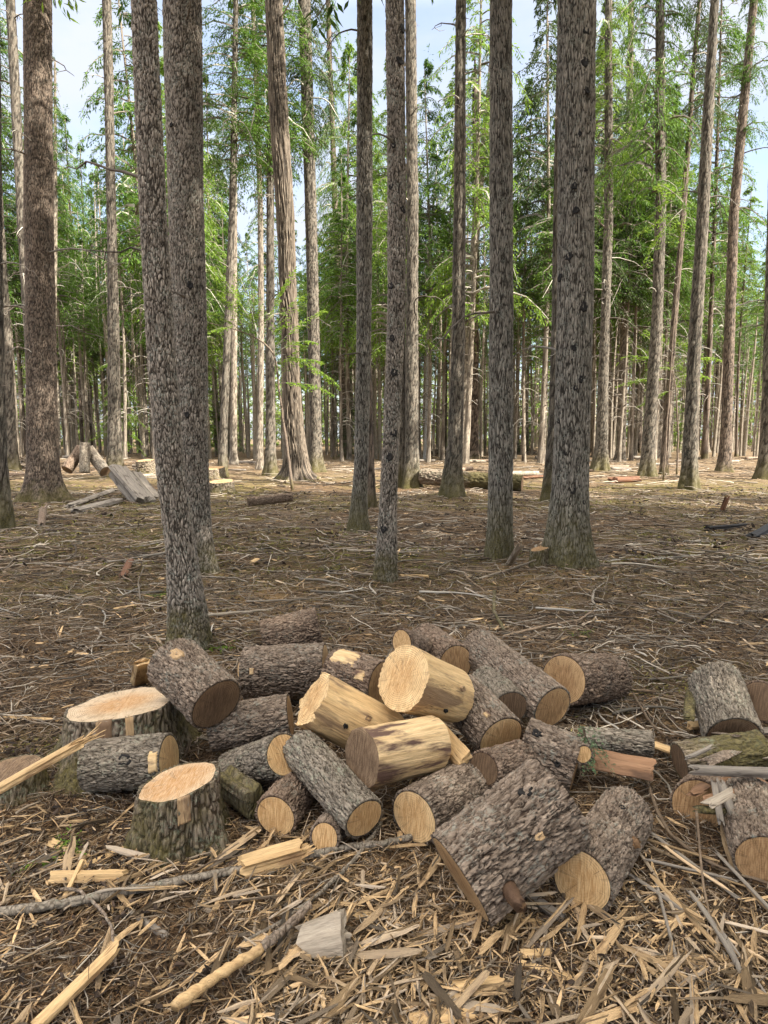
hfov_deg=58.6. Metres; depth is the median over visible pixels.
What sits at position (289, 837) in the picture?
wood chip
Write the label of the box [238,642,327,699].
firewood log
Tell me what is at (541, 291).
conifer tree
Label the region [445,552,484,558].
fallen stick
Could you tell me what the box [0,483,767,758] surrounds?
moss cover
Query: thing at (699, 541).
fallen stick
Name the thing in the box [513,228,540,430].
conifer tree
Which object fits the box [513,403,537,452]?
conifer tree
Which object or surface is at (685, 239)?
conifer tree
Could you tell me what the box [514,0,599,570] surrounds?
conifer tree
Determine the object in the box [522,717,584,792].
firewood log
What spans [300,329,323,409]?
conifer tree
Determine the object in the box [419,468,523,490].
fallen log
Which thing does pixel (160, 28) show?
conifer tree
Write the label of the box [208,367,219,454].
conifer tree
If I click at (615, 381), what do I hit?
conifer tree
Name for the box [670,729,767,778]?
firewood log
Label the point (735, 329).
conifer tree
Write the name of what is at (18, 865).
wood chip
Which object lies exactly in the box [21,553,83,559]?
fallen stick
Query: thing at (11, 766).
tree stump
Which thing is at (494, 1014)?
wood chip
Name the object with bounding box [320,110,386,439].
conifer tree
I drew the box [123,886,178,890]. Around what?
wood chip
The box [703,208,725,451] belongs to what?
conifer tree
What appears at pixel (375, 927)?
wood chip
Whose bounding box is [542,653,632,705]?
firewood log
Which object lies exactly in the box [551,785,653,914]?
firewood log
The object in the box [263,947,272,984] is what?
wood chip
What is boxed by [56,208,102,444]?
conifer tree
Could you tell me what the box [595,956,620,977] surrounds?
wood chip
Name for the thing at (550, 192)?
conifer tree
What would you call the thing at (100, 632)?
fallen stick
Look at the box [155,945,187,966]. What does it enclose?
wood chip
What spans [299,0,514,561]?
conifer tree
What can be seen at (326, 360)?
conifer tree
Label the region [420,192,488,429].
conifer tree
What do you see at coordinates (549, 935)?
wood chip
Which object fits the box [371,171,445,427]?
conifer tree
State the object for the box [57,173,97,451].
conifer tree
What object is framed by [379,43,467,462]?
conifer tree
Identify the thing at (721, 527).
charred wood
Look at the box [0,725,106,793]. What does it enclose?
split wood
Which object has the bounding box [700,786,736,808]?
broken piece
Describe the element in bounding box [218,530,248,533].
fallen stick
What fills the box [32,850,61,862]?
wood chip
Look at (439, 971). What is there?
wood chip
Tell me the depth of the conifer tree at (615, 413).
51.23 m
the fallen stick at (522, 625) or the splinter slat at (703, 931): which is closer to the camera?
the splinter slat at (703, 931)
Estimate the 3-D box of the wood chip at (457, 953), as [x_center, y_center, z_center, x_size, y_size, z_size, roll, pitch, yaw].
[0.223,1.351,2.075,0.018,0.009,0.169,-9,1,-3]
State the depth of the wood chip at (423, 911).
2.27 m
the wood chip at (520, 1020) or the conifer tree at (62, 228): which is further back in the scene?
the conifer tree at (62, 228)
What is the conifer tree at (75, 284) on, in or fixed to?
on the forest ground
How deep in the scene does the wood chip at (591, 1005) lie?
1.92 m
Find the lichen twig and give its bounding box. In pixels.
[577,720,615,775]
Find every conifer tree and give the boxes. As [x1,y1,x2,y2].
[0,0,57,368]
[0,0,63,470]
[0,0,86,529]
[1,0,134,503]
[1,73,73,456]
[1,150,25,448]
[2,172,23,417]
[3,160,25,456]
[4,125,92,389]
[4,182,25,454]
[8,117,99,454]
[8,255,24,419]
[16,171,99,453]
[52,51,84,343]
[56,174,95,424]
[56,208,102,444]
[57,104,130,441]
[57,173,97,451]
[58,183,104,418]
[59,149,139,420]
[60,217,107,441]
[62,0,212,650]
[71,136,107,446]
[74,256,105,428]
[75,0,168,458]
[78,255,104,426]
[80,201,121,436]
[82,78,145,458]
[82,178,138,424]
[83,0,220,575]
[88,122,150,456]
[88,332,146,456]
[89,0,142,477]
[91,229,146,447]
[99,203,146,447]
[103,202,148,452]
[105,20,215,361]
[119,150,209,422]
[119,151,218,347]
[119,186,151,453]
[121,33,239,375]
[121,224,149,412]
[136,139,248,457]
[144,177,243,400]
[202,0,304,477]
[202,64,249,432]
[203,0,327,475]
[203,143,224,422]
[205,185,250,454]
[207,136,255,409]
[207,181,256,456]
[207,218,257,426]
[208,0,301,469]
[208,263,249,377]
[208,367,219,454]
[209,2,254,464]
[211,400,245,455]
[213,420,250,449]
[225,0,433,532]
[237,154,299,435]
[237,225,275,433]
[237,321,255,432]
[244,274,280,410]
[274,220,308,435]
[275,303,307,417]
[277,266,304,419]
[279,0,347,472]
[280,272,330,438]
[297,31,387,459]
[297,228,329,432]
[297,238,329,428]
[298,242,331,436]
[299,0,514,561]
[299,316,330,435]
[300,220,355,456]
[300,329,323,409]
[301,28,387,420]
[303,139,355,414]
[306,329,330,428]
[307,188,382,423]
[315,0,349,457]
[317,141,380,461]
[319,242,354,458]
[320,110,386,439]
[320,252,355,407]
[320,337,354,454]
[321,339,338,450]
[331,388,374,455]
[335,245,375,428]
[336,206,385,426]
[340,163,379,507]
[343,59,446,461]
[349,138,418,415]
[357,0,406,584]
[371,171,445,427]
[373,169,387,452]
[373,175,451,419]
[374,266,405,427]
[375,196,422,411]
[379,17,424,486]
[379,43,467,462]
[401,0,447,488]
[405,200,446,421]
[405,201,443,458]
[406,64,489,460]
[418,0,549,463]
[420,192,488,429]
[420,204,486,448]
[420,312,442,429]
[421,255,450,428]
[427,0,489,498]
[433,210,487,408]
[446,34,489,458]
[450,3,515,439]
[469,129,541,452]
[477,0,634,462]
[479,239,488,423]
[479,282,531,426]
[479,284,488,432]
[482,116,549,458]
[487,67,553,461]
[513,98,614,377]
[513,132,553,461]
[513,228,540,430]
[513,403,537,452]
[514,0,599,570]
[516,247,600,407]
[517,143,603,428]
[520,125,554,421]
[531,323,550,446]
[536,31,557,501]
[550,0,684,427]
[551,0,654,470]
[590,228,614,450]
[590,229,632,436]
[591,42,645,457]
[593,71,707,460]
[594,0,713,477]
[594,78,673,425]
[594,100,682,461]
[594,102,665,457]
[595,5,618,457]
[595,46,687,449]
[596,300,637,373]
[599,0,651,460]
[612,308,684,453]
[612,318,646,413]
[614,80,725,414]
[617,84,715,460]
[627,115,654,450]
[627,159,685,431]
[628,149,723,457]
[629,323,716,413]
[630,117,685,426]
[630,301,689,427]
[631,143,691,427]
[632,0,766,458]
[633,0,738,474]
[636,41,648,452]
[636,137,725,422]
[638,155,694,459]
[639,179,690,431]
[646,260,715,422]
[658,84,694,457]
[668,0,744,490]
[671,290,707,451]
[672,395,685,451]
[674,179,724,427]
[680,173,745,455]
[685,160,723,427]
[685,169,758,452]
[699,244,723,449]
[700,289,735,448]
[701,243,761,421]
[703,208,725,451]
[704,183,766,456]
[711,0,767,472]
[711,3,739,450]
[712,201,760,425]
[716,274,759,451]
[719,244,762,438]
[720,231,766,451]
[732,56,767,479]
[734,255,765,443]
[739,272,764,432]
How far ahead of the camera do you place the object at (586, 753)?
3.00 m
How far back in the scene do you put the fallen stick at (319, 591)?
7.06 m
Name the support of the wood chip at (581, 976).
on the splinter litter at (400, 989)
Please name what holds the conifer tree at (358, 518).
on the forest ground
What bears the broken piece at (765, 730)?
on the firewood log at (719, 691)
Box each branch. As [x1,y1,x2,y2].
[0,834,412,916]
[60,887,137,978]
[138,554,163,600]
[244,821,382,953]
[479,559,535,579]
[479,609,696,619]
[492,590,505,630]
[503,608,596,637]
[632,693,667,736]
[636,780,767,884]
[696,590,767,623]
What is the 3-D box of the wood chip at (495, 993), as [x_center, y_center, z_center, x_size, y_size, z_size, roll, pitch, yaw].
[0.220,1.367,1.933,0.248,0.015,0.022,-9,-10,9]
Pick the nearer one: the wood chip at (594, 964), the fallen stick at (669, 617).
the wood chip at (594, 964)
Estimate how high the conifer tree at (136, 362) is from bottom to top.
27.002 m
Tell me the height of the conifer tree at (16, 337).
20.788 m
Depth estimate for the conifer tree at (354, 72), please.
49.29 m
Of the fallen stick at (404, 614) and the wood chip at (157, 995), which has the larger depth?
the fallen stick at (404, 614)
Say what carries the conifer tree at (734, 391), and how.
on the forest ground
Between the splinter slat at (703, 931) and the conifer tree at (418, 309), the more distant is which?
the conifer tree at (418, 309)
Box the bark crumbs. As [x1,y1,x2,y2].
[0,489,767,1023]
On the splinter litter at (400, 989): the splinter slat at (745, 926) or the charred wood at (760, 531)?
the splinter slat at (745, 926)
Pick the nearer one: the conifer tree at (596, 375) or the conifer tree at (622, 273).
the conifer tree at (622, 273)
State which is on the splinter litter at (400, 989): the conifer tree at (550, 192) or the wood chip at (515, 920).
the wood chip at (515, 920)
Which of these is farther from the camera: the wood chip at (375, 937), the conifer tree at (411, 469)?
the conifer tree at (411, 469)
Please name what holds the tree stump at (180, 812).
on the forest ground
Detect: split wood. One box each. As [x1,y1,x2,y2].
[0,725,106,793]
[3,716,59,721]
[30,939,119,1023]
[45,869,128,885]
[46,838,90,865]
[60,859,83,899]
[82,846,123,868]
[119,558,134,577]
[129,910,169,937]
[130,658,149,685]
[220,765,263,819]
[237,838,315,878]
[249,558,259,564]
[295,908,353,957]
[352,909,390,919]
[399,574,428,578]
[409,1007,478,1023]
[440,719,471,764]
[451,975,508,992]
[503,913,556,927]
[518,948,551,957]
[518,960,574,978]
[525,892,564,921]
[591,748,656,780]
[655,741,669,753]
[686,721,722,729]
[688,765,767,777]
[710,778,724,825]
[716,778,733,814]
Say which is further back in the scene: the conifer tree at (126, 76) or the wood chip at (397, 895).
the conifer tree at (126, 76)
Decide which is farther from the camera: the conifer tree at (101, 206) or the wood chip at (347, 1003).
the conifer tree at (101, 206)
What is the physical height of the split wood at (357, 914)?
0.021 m
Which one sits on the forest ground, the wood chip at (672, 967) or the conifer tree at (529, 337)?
the conifer tree at (529, 337)
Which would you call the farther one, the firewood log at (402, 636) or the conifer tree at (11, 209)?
the conifer tree at (11, 209)
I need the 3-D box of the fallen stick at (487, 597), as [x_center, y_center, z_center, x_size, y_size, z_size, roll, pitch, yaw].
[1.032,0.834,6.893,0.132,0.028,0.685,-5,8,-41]
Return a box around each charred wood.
[704,523,746,530]
[746,523,767,538]
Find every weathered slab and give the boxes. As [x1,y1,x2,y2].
[63,488,114,507]
[69,498,124,512]
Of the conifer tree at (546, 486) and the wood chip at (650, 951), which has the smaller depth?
the wood chip at (650, 951)
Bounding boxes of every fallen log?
[247,493,293,506]
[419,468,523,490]
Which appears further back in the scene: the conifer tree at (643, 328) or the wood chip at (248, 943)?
the conifer tree at (643, 328)
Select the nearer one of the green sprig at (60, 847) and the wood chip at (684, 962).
the wood chip at (684, 962)
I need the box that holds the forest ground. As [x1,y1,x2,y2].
[0,439,767,1023]
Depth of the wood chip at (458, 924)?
2.21 m
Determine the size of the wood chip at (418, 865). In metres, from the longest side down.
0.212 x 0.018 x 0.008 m
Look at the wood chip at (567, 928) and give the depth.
2.20 m
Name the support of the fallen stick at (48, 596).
on the forest ground
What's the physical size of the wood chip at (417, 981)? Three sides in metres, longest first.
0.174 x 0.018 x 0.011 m
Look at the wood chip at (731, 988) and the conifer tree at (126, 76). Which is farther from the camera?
the conifer tree at (126, 76)
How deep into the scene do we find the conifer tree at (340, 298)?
45.12 m
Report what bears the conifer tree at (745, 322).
on the forest ground
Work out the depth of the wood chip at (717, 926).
2.21 m
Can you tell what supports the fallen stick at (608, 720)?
on the forest ground
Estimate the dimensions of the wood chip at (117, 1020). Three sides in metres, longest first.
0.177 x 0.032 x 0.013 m
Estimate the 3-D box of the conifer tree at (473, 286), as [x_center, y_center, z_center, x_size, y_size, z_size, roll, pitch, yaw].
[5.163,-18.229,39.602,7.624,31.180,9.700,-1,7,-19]
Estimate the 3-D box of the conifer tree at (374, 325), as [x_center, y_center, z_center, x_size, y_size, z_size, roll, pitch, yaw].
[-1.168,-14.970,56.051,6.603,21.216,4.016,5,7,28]
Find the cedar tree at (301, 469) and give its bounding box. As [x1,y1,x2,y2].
[255,0,322,483]
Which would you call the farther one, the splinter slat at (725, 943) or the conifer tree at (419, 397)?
the conifer tree at (419, 397)
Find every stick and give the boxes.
[0,607,23,617]
[0,612,62,618]
[0,703,67,714]
[19,594,79,601]
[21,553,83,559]
[37,651,91,658]
[79,627,109,654]
[92,621,139,627]
[97,556,141,560]
[106,552,165,562]
[111,586,162,592]
[117,583,146,598]
[119,541,163,547]
[166,599,227,606]
[170,943,263,1011]
[201,576,248,582]
[208,605,283,615]
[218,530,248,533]
[220,628,259,642]
[246,595,334,602]
[260,900,312,950]
[267,592,327,597]
[275,569,327,574]
[299,577,354,590]
[310,590,372,602]
[328,572,369,575]
[339,585,366,591]
[345,593,385,603]
[347,549,417,552]
[380,612,434,617]
[406,548,453,550]
[419,591,499,602]
[427,565,482,567]
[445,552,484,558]
[460,568,518,572]
[464,572,486,593]
[464,587,515,600]
[505,621,541,638]
[514,614,557,622]
[519,652,543,654]
[536,607,613,611]
[542,605,575,616]
[554,633,594,640]
[568,647,648,660]
[569,707,619,710]
[585,704,640,709]
[586,720,632,728]
[587,610,631,617]
[590,701,618,728]
[591,583,603,604]
[593,599,647,604]
[606,645,670,673]
[612,706,683,714]
[613,632,677,638]
[620,658,664,675]
[622,602,669,615]
[629,641,646,656]
[631,684,684,693]
[645,554,700,559]
[648,670,690,679]
[651,596,701,600]
[653,712,689,738]
[656,608,723,623]
[657,611,691,625]
[687,540,720,542]
[687,587,765,605]
[695,811,715,938]
[736,573,767,581]
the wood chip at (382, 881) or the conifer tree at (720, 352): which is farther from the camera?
the conifer tree at (720, 352)
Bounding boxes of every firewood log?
[62,445,79,473]
[77,732,179,792]
[79,442,90,472]
[90,445,109,475]
[146,638,241,728]
[207,693,293,751]
[217,731,292,784]
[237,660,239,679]
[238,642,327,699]
[254,771,314,835]
[259,607,322,645]
[282,729,383,838]
[295,672,403,748]
[309,810,345,848]
[321,648,384,703]
[345,715,450,788]
[378,645,474,722]
[391,628,431,653]
[391,763,491,844]
[413,623,470,674]
[430,758,591,926]
[453,675,523,749]
[462,628,570,725]
[468,739,535,786]
[472,665,526,719]
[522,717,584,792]
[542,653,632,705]
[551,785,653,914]
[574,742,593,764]
[582,726,654,757]
[669,774,724,827]
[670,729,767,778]
[688,661,764,736]
[722,777,767,888]
[746,680,767,723]
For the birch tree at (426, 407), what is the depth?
48.78 m
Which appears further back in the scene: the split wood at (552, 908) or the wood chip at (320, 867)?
the wood chip at (320, 867)
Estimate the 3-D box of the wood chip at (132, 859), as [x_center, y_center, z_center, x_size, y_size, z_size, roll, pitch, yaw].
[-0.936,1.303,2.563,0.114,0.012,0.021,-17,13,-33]
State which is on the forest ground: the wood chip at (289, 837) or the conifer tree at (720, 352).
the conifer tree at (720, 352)
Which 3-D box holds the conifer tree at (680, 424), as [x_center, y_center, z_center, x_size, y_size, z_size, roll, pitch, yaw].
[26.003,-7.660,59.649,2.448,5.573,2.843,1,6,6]
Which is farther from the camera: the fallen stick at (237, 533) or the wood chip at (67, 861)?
the fallen stick at (237, 533)
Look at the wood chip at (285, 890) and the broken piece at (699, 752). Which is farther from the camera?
the broken piece at (699, 752)
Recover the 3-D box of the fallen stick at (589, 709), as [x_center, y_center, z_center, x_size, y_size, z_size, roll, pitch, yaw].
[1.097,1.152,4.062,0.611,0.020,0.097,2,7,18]
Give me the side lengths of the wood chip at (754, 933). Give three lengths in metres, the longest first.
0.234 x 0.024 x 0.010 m
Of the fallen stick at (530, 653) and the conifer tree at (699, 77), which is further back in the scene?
the conifer tree at (699, 77)
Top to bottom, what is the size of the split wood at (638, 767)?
0.081 m
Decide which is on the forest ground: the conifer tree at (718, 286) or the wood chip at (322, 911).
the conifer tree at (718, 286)
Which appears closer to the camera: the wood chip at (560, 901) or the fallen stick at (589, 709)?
the wood chip at (560, 901)
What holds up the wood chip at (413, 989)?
on the splinter litter at (400, 989)
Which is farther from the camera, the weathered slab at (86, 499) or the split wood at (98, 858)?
the weathered slab at (86, 499)
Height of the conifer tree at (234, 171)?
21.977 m
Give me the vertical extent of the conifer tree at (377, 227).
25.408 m
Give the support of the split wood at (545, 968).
on the forest ground
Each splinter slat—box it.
[628,872,682,909]
[639,852,683,933]
[644,845,736,888]
[644,859,738,881]
[647,838,719,861]
[648,873,716,945]
[651,832,746,902]
[655,883,676,956]
[660,844,732,892]
[675,908,767,962]
[685,889,735,964]
[712,848,767,908]
[722,933,741,972]
[723,931,766,993]
[724,920,767,933]
[744,884,767,911]
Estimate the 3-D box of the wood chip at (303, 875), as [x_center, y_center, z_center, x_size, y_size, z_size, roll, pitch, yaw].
[-0.285,1.313,2.477,0.031,0.015,0.344,26,22,30]
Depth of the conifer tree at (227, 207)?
54.63 m
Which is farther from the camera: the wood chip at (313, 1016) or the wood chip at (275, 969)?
the wood chip at (275, 969)
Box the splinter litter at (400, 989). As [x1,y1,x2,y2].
[0,507,767,1023]
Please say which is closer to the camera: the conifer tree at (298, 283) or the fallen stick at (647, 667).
the fallen stick at (647, 667)
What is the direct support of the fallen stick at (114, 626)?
on the forest ground
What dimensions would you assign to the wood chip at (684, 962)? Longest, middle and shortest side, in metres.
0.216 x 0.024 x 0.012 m
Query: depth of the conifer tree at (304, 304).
61.54 m
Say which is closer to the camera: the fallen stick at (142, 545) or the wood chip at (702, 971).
the wood chip at (702, 971)
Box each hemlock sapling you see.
[206,265,339,488]
[615,330,721,475]
[635,170,697,479]
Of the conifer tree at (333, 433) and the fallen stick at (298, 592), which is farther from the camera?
the conifer tree at (333, 433)
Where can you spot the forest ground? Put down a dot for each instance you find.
(250, 485)
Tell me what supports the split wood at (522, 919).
on the forest ground
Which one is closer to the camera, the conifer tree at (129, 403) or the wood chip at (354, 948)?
the wood chip at (354, 948)
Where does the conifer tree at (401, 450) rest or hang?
on the forest ground
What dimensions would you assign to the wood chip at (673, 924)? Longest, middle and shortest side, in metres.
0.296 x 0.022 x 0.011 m
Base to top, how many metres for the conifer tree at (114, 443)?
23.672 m
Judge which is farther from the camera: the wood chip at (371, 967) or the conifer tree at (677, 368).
the conifer tree at (677, 368)
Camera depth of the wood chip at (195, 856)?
2.58 m
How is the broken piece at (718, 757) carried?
on the firewood log at (752, 745)
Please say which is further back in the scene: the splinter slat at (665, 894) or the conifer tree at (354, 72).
the conifer tree at (354, 72)
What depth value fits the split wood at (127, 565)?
7.96 m
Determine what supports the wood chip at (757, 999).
on the forest ground
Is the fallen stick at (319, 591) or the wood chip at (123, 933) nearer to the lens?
the wood chip at (123, 933)
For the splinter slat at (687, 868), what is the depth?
2.48 m
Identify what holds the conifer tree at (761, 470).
on the forest ground
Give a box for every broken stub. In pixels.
[37,504,47,527]
[505,543,523,565]
[720,494,729,510]
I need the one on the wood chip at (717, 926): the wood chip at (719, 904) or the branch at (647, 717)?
the wood chip at (719, 904)
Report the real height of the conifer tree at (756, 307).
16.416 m
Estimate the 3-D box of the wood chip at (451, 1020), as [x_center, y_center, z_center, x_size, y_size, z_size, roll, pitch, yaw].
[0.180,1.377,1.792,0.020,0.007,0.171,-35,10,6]
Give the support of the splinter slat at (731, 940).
on the splinter litter at (400, 989)
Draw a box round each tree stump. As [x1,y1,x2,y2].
[0,754,51,808]
[45,686,204,797]
[121,761,234,868]
[135,459,155,473]
[209,466,227,478]
[209,479,236,493]
[528,546,548,567]
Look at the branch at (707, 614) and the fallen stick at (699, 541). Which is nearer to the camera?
the branch at (707, 614)
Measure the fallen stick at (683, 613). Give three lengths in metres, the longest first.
0.600 x 0.172 x 0.017 m
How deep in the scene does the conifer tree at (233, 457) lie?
37.35 m
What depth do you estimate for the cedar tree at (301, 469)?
23.75 m
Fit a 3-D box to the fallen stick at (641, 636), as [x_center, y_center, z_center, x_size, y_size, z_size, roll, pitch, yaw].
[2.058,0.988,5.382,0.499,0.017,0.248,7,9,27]
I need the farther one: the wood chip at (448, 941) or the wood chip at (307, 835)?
the wood chip at (307, 835)
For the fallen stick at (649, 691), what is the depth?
4.29 m
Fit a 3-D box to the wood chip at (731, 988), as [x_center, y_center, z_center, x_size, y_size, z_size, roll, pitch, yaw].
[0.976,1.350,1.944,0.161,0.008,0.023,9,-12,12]
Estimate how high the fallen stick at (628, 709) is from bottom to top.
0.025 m
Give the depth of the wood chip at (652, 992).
1.93 m
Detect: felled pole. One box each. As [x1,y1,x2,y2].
[9,472,23,475]
[239,461,255,463]
[462,466,473,470]
[470,460,485,462]
[513,471,538,475]
[610,465,628,467]
[610,467,630,470]
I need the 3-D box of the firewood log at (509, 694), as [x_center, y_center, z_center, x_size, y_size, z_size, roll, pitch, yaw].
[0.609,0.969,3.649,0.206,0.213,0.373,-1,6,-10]
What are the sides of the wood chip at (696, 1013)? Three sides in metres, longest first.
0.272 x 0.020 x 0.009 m
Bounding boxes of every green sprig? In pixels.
[12,824,86,875]
[206,639,234,653]
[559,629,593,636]
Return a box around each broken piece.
[683,688,695,721]
[684,744,714,759]
[686,777,730,796]
[692,805,727,815]
[698,750,741,764]
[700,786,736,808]
[700,788,734,800]
[711,732,739,736]
[763,727,767,734]
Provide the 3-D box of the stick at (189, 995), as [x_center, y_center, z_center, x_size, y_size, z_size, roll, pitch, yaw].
[-0.469,1.325,1.954,0.039,0.039,0.298,6,9,44]
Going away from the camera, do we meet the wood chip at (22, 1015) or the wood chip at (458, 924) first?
the wood chip at (22, 1015)
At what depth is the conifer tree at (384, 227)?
54.22 m
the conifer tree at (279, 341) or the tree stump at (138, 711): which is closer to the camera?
the tree stump at (138, 711)
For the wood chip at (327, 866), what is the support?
on the splinter litter at (400, 989)
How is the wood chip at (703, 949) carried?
on the splinter litter at (400, 989)
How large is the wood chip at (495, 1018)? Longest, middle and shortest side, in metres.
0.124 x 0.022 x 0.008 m
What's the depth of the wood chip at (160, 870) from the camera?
2.50 m
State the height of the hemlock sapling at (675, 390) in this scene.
6.071 m
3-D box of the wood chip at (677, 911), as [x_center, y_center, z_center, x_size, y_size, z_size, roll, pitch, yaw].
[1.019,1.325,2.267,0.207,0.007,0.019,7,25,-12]
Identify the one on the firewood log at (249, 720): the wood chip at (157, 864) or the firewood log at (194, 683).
the firewood log at (194, 683)
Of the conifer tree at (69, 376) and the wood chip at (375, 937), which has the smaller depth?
the wood chip at (375, 937)
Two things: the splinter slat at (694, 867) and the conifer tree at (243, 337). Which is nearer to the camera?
the splinter slat at (694, 867)
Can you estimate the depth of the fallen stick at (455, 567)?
8.12 m
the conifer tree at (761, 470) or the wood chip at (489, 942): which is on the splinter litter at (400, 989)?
the wood chip at (489, 942)
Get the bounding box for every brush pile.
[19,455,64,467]
[422,447,445,455]
[487,443,537,453]
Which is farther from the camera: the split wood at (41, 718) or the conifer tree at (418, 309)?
the conifer tree at (418, 309)
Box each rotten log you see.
[523,475,542,478]
[607,476,641,482]
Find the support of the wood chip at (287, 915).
on the splinter litter at (400, 989)
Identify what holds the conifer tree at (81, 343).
on the forest ground
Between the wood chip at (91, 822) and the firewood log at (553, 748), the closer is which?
the wood chip at (91, 822)
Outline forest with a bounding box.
[14,133,762,459]
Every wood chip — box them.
[0,834,24,845]
[0,862,31,869]
[3,856,80,886]
[13,939,58,963]
[14,1001,32,1022]
[15,801,40,813]
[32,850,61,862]
[36,828,45,842]
[62,835,75,883]
[63,982,82,1023]
[70,817,114,827]
[90,885,126,913]
[95,922,113,990]
[97,984,177,1023]
[98,880,119,890]
[104,802,134,828]
[104,920,140,950]
[105,879,131,908]
[106,845,149,858]
[111,1014,120,1023]
[116,870,150,881]
[120,853,148,868]
[122,870,133,886]
[122,890,176,923]
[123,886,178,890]
[142,862,165,870]
[152,861,178,874]
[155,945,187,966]
[157,883,169,907]
[177,949,221,988]
[185,851,211,859]
[189,881,267,908]
[203,936,230,995]
[205,869,236,929]
[207,844,247,868]
[213,868,217,892]
[214,826,261,859]
[216,1012,259,1023]
[218,893,291,901]
[233,889,262,896]
[237,928,298,946]
[248,1003,256,1023]
[253,913,267,970]
[257,962,302,1004]
[258,961,320,987]
[261,966,278,975]
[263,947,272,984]
[269,871,301,909]
[269,896,305,918]
[269,992,311,1023]
[273,836,308,838]
[274,835,296,873]
[276,950,305,963]
[277,896,293,964]
[278,851,333,893]
[278,945,301,969]
[279,902,325,927]
[294,1003,337,1023]
[300,918,365,929]
[301,830,310,841]
[303,862,330,871]
[305,981,360,1023]
[310,850,351,877]
[311,976,360,1023]
[312,899,363,905]
[312,903,336,918]
[313,898,358,975]
[324,969,380,1023]
[333,850,358,860]
[342,1012,361,1023]
[343,947,424,958]
[343,994,363,1022]
[347,936,359,967]
[348,921,419,951]
[352,897,393,935]
[355,878,392,890]
[357,886,397,904]
[357,930,384,951]
[359,957,404,995]
[361,869,364,891]
[361,974,365,1010]
[366,958,380,975]
[368,924,390,930]
[374,973,438,986]
[375,942,394,969]
[378,917,396,942]
[380,999,431,1005]
[382,944,401,1013]
[385,887,405,906]
[388,843,427,847]
[390,992,400,1023]
[397,830,402,840]
[399,943,409,973]
[401,949,428,962]
[405,938,430,947]
[411,965,417,1002]
[412,892,417,918]
[414,852,428,893]
[414,960,421,1000]
[414,984,435,1015]
[416,916,484,936]
[418,854,440,887]
[418,894,427,930]
[422,968,442,991]
[422,971,462,1019]
[424,938,460,958]
[426,991,505,997]
[426,1010,434,1023]
[428,996,511,1012]
[434,1005,445,1022]
[436,996,441,1023]
[445,919,455,951]
[445,970,489,1013]
[447,987,458,996]
[448,1007,453,1023]
[452,911,479,916]
[452,940,461,974]
[456,971,541,997]
[469,993,543,1023]
[472,913,481,940]
[478,930,503,954]
[483,1006,505,1023]
[490,1018,535,1021]
[501,912,522,953]
[514,962,521,1000]
[517,897,574,956]
[525,902,561,905]
[540,917,568,942]
[540,1008,606,1023]
[546,993,560,1019]
[550,926,587,930]
[556,898,563,908]
[562,902,582,913]
[566,951,636,983]
[569,955,588,999]
[570,901,588,935]
[574,909,588,939]
[576,902,586,940]
[576,961,618,1023]
[577,919,623,970]
[578,997,656,1023]
[587,904,619,927]
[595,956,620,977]
[605,908,627,935]
[605,981,637,1023]
[618,960,644,964]
[619,990,648,1008]
[620,944,662,955]
[620,944,696,985]
[636,950,691,1006]
[637,1002,651,1023]
[638,957,647,981]
[647,958,680,986]
[648,987,655,1001]
[654,958,716,964]
[656,898,703,940]
[658,954,738,960]
[665,909,717,913]
[667,937,672,958]
[669,983,679,1023]
[677,996,725,999]
[678,900,704,923]
[678,966,707,988]
[678,1006,692,1023]
[683,925,726,966]
[685,933,699,951]
[685,940,697,966]
[689,975,695,1023]
[693,968,698,1023]
[694,941,710,954]
[698,978,752,993]
[707,910,721,932]
[711,897,726,912]
[712,912,725,953]
[719,877,756,890]
[720,823,733,867]
[720,913,759,970]
[723,973,767,994]
[723,992,767,1005]
[728,989,749,1023]
[733,953,753,991]
[740,943,758,1021]
[741,962,752,1022]
[750,905,757,927]
[750,924,767,941]
[750,929,757,972]
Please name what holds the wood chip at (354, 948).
on the splinter litter at (400, 989)
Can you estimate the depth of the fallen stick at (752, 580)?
7.29 m
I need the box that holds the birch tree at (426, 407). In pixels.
[418,99,451,458]
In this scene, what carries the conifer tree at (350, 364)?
on the forest ground
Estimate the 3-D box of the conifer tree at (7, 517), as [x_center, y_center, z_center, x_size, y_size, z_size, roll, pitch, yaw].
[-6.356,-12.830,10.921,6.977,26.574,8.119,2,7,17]
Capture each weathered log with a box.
[108,464,155,503]
[131,471,158,497]
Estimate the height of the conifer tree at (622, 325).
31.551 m
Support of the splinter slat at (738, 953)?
on the splinter litter at (400, 989)
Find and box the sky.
[0,0,767,438]
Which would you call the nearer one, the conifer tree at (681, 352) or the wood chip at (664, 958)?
the wood chip at (664, 958)
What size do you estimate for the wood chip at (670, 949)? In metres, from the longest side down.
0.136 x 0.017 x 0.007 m
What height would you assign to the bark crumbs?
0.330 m
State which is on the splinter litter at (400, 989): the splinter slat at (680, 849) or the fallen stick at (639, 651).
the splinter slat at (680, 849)
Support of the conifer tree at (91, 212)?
on the forest ground
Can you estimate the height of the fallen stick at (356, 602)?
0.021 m
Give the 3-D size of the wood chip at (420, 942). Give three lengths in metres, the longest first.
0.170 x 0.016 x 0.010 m
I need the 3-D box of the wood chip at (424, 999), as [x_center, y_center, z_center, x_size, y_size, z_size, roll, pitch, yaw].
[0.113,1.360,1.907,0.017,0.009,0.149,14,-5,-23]

